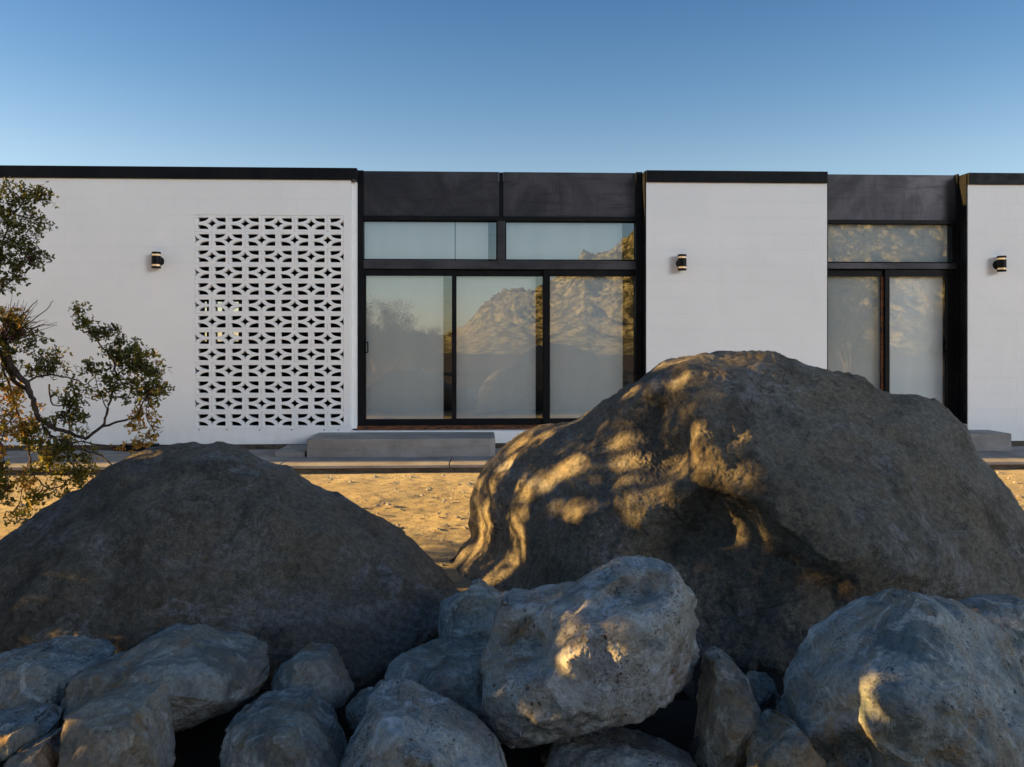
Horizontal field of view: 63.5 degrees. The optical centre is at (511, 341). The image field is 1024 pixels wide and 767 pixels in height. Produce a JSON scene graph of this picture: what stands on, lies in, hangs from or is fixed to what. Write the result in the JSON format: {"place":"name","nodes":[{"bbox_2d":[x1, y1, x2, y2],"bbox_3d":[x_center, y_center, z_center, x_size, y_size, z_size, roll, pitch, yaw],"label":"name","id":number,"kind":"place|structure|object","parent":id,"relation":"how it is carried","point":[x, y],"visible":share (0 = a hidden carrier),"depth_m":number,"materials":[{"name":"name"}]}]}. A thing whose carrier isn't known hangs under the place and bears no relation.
{"place":"outdoors","nodes":[
{"label":"outdoors","id":0,"kind":"place"},
{"bbox_2d":[0,469,1023,766],"bbox_3d":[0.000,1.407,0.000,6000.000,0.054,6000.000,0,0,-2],"label":"ground","id":1,"kind":"structure","parent":0,"point":[672,723],"depth_m":6.29,"materials":[{"name":"beige sand"}]},
{"bbox_2d":[0,702,63,761],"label":"rock","id":2,"kind":"object","parent":1,"relation":"on","point":[21,725],"visible":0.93,"depth_m":2.64,"materials":[{"name":"grey stone"}]},
{"bbox_2d":[3,727,61,766],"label":"rock","id":3,"kind":"object","parent":1,"relation":"on","point":[43,750],"visible":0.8,"depth_m":2.40,"materials":[{"name":"grey stone"}]},
{"bbox_2d":[0,634,115,709],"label":"rock","id":4,"kind":"object","parent":1,"relation":"on","point":[46,671],"visible":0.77,"depth_m":2.94,"materials":[{"name":"grey stone"}]},
{"bbox_2d":[0,176,174,526],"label":"shrub","id":5,"kind":"object","parent":1,"relation":"on","point":[15,326],"visible":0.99,"depth_m":4.91,"materials":[{"name":"green plant"}]},
{"bbox_2d":[58,680,175,766],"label":"rock","id":6,"kind":"object","parent":1,"relation":"on","point":[128,725],"visible":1,"depth_m":2.34,"materials":[{"name":"stone"}]},
{"bbox_2d":[59,623,269,731],"bbox_3d":[-1.221,1.193,2.947,0.686,0.310,0.694,0,0,-2],"label":"rock","id":7,"kind":"object","parent":1,"relation":"on","point":[205,672],"visible":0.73,"depth_m":2.80,"materials":[{"name":"grey stone"}]},
{"bbox_2d":[0,441,460,687],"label":"boulder","id":8,"kind":"object","parent":1,"relation":"on","point":[286,562],"visible":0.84,"depth_m":3.71,"materials":[{"name":"grey stone"}]},
{"bbox_2d":[219,684,347,766],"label":"rock","id":9,"kind":"object","parent":1,"relation":"on","point":[296,726],"visible":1,"depth_m":2.51,"materials":[{"name":"grey stone"}]},
{"bbox_2d":[271,641,353,711],"bbox_3d":[-0.735,1.226,3.070,0.304,0.202,0.434,0,0,-2],"label":"rock","id":10,"kind":"object","parent":1,"relation":"on","point":[322,669],"visible":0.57,"depth_m":2.94,"materials":[{"name":"grey stone"}]},
{"bbox_2d":[345,687,373,733],"bbox_3d":[-0.508,1.289,2.911,0.160,0.142,0.295,0,0,-2],"label":"rock","id":11,"kind":"object","parent":1,"relation":"on","point":[355,711],"visible":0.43,"depth_m":2.82,"materials":[{"name":"grey stone"}]},
{"bbox_2d":[340,678,506,766],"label":"rock","id":12,"kind":"object","parent":1,"relation":"on","point":[406,723],"visible":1,"depth_m":2.42,"materials":[{"name":"stone"}]},
{"bbox_2d":[383,637,491,730],"bbox_3d":[-0.226,1.292,3.163,0.525,0.251,0.721,0,0,-2],"label":"rock","id":13,"kind":"object","parent":1,"relation":"on","point":[446,667],"visible":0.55,"depth_m":3.02,"materials":[{"name":"grey stone"}]},
{"bbox_2d":[437,579,502,638],"bbox_3d":[-0.154,1.178,3.622,0.356,0.267,0.499,0,0,-2],"label":"rock","id":14,"kind":"object","parent":13,"relation":"on","point":[470,612],"visible":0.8,"depth_m":3.47,"materials":[{"name":"grey stone"}]},
{"bbox_2d":[259,635,757,766],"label":"rubble","id":15,"kind":"object","parent":1,"relation":"on","point":[687,692],"visible":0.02,"depth_m":3.26,"materials":[{"name":"grey stone"}]},
{"bbox_2d":[0,165,1023,450],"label":"house","id":16,"kind":"structure","parent":1,"relation":"on","point":[504,307],"depth_m":10.52,"materials":[{"name":"white paint"}]},
{"bbox_2d":[151,251,163,268],"bbox_3d":[-4.354,-0.999,10.152,0.124,0.200,0.128,0,0,-2],"label":"wall lamp","id":17,"kind":"object","parent":16,"relation":"attached to","point":[157,260],"visible":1,"depth_m":10.11,"materials":[{"name":"black metal"}]},
{"bbox_2d":[200,300,243,343],"bbox_3d":[-5.077,-0.350,14.474,0.938,0.813,0.060,0,0,-2],"label":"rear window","id":18,"kind":"structure","parent":16,"relation":"in","point":[228,305],"depth_m":14.45,"materials":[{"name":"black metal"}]},
{"bbox_2d":[364,269,454,424],"bbox_3d":[-1.357,0.071,10.539,1.262,2.026,0.141,0,0,-2],"label":"sliding door","id":19,"kind":"structure","parent":16,"relation":"in","point":[403,308],"depth_m":10.60,"materials":[{"name":"clear glass"}]},
{"bbox_2d":[364,221,496,260],"bbox_3d":[-1.084,-1.289,10.566,1.805,0.531,0.077,0,0,-2],"label":"transom window","id":20,"kind":"structure","parent":16,"relation":"in","point":[384,240],"depth_m":10.60,"materials":[{"name":"clear glass"}]},
{"bbox_2d":[455,270,542,424],"bbox_3d":[-0.150,0.071,10.645,1.202,2.024,0.077,0,0,-2],"label":"sliding door","id":21,"kind":"structure","parent":16,"relation":"in","point":[495,310],"depth_m":10.67,"materials":[{"name":"clear glass"}]},
{"bbox_2d":[505,222,634,260],"bbox_3d":[0.755,-1.289,10.633,1.759,0.531,0.077,0,0,-2],"label":"transom window","id":22,"kind":"structure","parent":16,"relation":"in","point":[524,241],"depth_m":10.66,"materials":[{"name":"clear glass"}]},
{"bbox_2d":[543,270,634,423],"bbox_3d":[1.022,0.071,10.653,1.241,2.022,0.077,0,0,-2],"label":"sliding door","id":23,"kind":"structure","parent":16,"relation":"in","point":[583,309],"depth_m":10.68,"materials":[{"name":"clear glass"}]},
{"bbox_2d":[676,254,686,270],"bbox_3d":[2.131,-0.993,10.390,0.116,0.200,0.128,0,0,-2],"label":"wall lamp","id":24,"kind":"object","parent":16,"relation":"attached to","point":[681,263],"visible":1,"depth_m":10.34,"materials":[{"name":"black metal"}]},
{"bbox_2d":[828,270,889,392],"bbox_3d":[4.492,0.071,10.811,0.870,2.058,0.086,0,0,-2],"label":"sliding door","id":25,"kind":"structure","parent":16,"relation":"in","point":[855,297],"depth_m":10.85,"materials":[{"name":"clear glass"}]},
{"bbox_2d":[828,224,955,262],"bbox_3d":[4.900,-1.277,10.785,1.780,0.548,0.077,0,0,-2],"label":"transom window","id":26,"kind":"structure","parent":16,"relation":"in","point":[847,243],"depth_m":10.82,"materials":[{"name":"clear glass"}]},
{"bbox_2d":[882,269,954,415],"bbox_3d":[5.328,0.071,10.781,0.965,2.056,0.141,0,0,-2],"label":"sliding door","id":27,"kind":"structure","parent":16,"relation":"in","point":[916,296],"depth_m":10.84,"materials":[{"name":"clear glass"}]},
{"bbox_2d":[993,256,1006,271],"bbox_3d":[6.223,-0.990,10.540,0.126,0.200,0.128,0,0,-2],"label":"wall lamp","id":28,"kind":"object","parent":16,"relation":"attached to","point":[1000,264],"visible":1,"depth_m":10.50,"materials":[{"name":"black metal"}]},
{"bbox_2d":[5,462,1023,474],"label":"patio base","id":29,"kind":"object","parent":1,"relation":"on","point":[363,470],"depth_m":8.99,"materials":[{"name":"grey concrete"}]},
{"bbox_2d":[1,446,1023,469],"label":"patio","id":30,"kind":"structure","parent":29,"relation":"on","point":[1013,456],"depth_m":9.32,"materials":[{"name":"concrete"}]},
{"bbox_2d":[113,443,158,450],"bbox_3d":[-4.606,1.294,10.133,0.533,0.086,0.118,0,0,-2],"label":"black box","id":31,"kind":"object","parent":30,"relation":"on","point":[128,447],"visible":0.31,"depth_m":10.08,"materials":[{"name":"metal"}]},
{"bbox_2d":[274,444,306,456],"bbox_3d":[-2.596,1.323,9.954,0.358,0.097,0.690,0,0,-2],"label":"concrete step","id":32,"kind":"object","parent":30,"relation":"on","point":[294,450],"visible":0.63,"depth_m":9.63,"materials":[{"name":"grey concrete"}]},
{"bbox_2d":[307,432,494,458],"bbox_3d":[-1.300,1.250,9.974,2.187,0.244,0.723,0,0,-2],"label":"concrete step","id":33,"kind":"object","parent":30,"relation":"on","point":[388,444],"visible":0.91,"depth_m":9.63,"materials":[{"name":"grey concrete"}]},
{"bbox_2d":[969,430,1010,450],"bbox_3d":[4.991,1.249,10.341,2.285,0.246,0.452,0,0,-2],"label":"concrete step","id":34,"kind":"object","parent":30,"relation":"on","point":[987,440],"visible":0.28,"depth_m":10.15,"materials":[{"name":"grey concrete"}]},
{"bbox_2d":[478,555,699,748],"bbox_3d":[0.270,1.041,2.867,0.776,0.553,0.782,0,0,-2],"label":"rock","id":35,"kind":"object","parent":1,"relation":"on","point":[612,643],"visible":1,"depth_m":2.62,"materials":[{"name":"stone"}]},
{"bbox_2d":[544,727,696,766],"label":"rock","id":36,"kind":"object","parent":1,"relation":"on","point":[615,747],"visible":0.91,"depth_m":2.66,"materials":[{"name":"stone"}]},
{"bbox_2d":[694,646,761,766],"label":"rock","id":37,"kind":"object","parent":1,"relation":"on","point":[729,712],"visible":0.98,"depth_m":2.66,"materials":[{"name":"stone"}]},
{"bbox_2d":[450,350,1023,673],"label":"boulder","id":38,"kind":"object","parent":1,"relation":"on","point":[771,507],"visible":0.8,"depth_m":4.09,"materials":[{"name":"brown stone"}]},
{"bbox_2d":[745,670,778,711],"bbox_3d":[0.935,1.334,3.107,0.148,0.143,0.283,0,0,-2],"label":"rock","id":39,"kind":"object","parent":1,"relation":"on","point":[766,689],"visible":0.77,"depth_m":3.03,"materials":[{"name":"grey stone"}]},
{"bbox_2d":[776,693,791,718],"bbox_3d":[0.981,1.268,2.838,0.151,0.136,0.268,0,0,-2],"label":"rock","id":40,"kind":"object","parent":1,"relation":"on","point":[782,706],"visible":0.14,"depth_m":2.89,"materials":[{"name":"grey stone"}]},
{"bbox_2d":[745,709,826,766],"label":"rock","id":41,"kind":"object","parent":1,"relation":"on","point":[777,739],"visible":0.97,"depth_m":2.46,"materials":[{"name":"stone"}]},
{"bbox_2d":[783,588,1023,766],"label":"rock","id":42,"kind":"object","parent":1,"relation":"on","point":[893,677],"visible":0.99,"depth_m":2.54,"materials":[{"name":"grey stone"}]},
{"bbox_2d":[958,594,1023,639],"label":"rock","id":43,"kind":"object","parent":1,"relation":"on","point":[1006,610],"visible":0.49,"depth_m":3.43,"materials":[{"name":"grey stone"}]},
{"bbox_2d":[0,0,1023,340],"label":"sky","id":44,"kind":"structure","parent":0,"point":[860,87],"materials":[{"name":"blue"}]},
{"bbox_2d":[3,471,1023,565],"bbox_3d":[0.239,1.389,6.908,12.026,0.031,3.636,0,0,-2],"label":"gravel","id":45,"kind":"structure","parent":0,"point":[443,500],"depth_m":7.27,"materials":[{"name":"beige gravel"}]}
]}

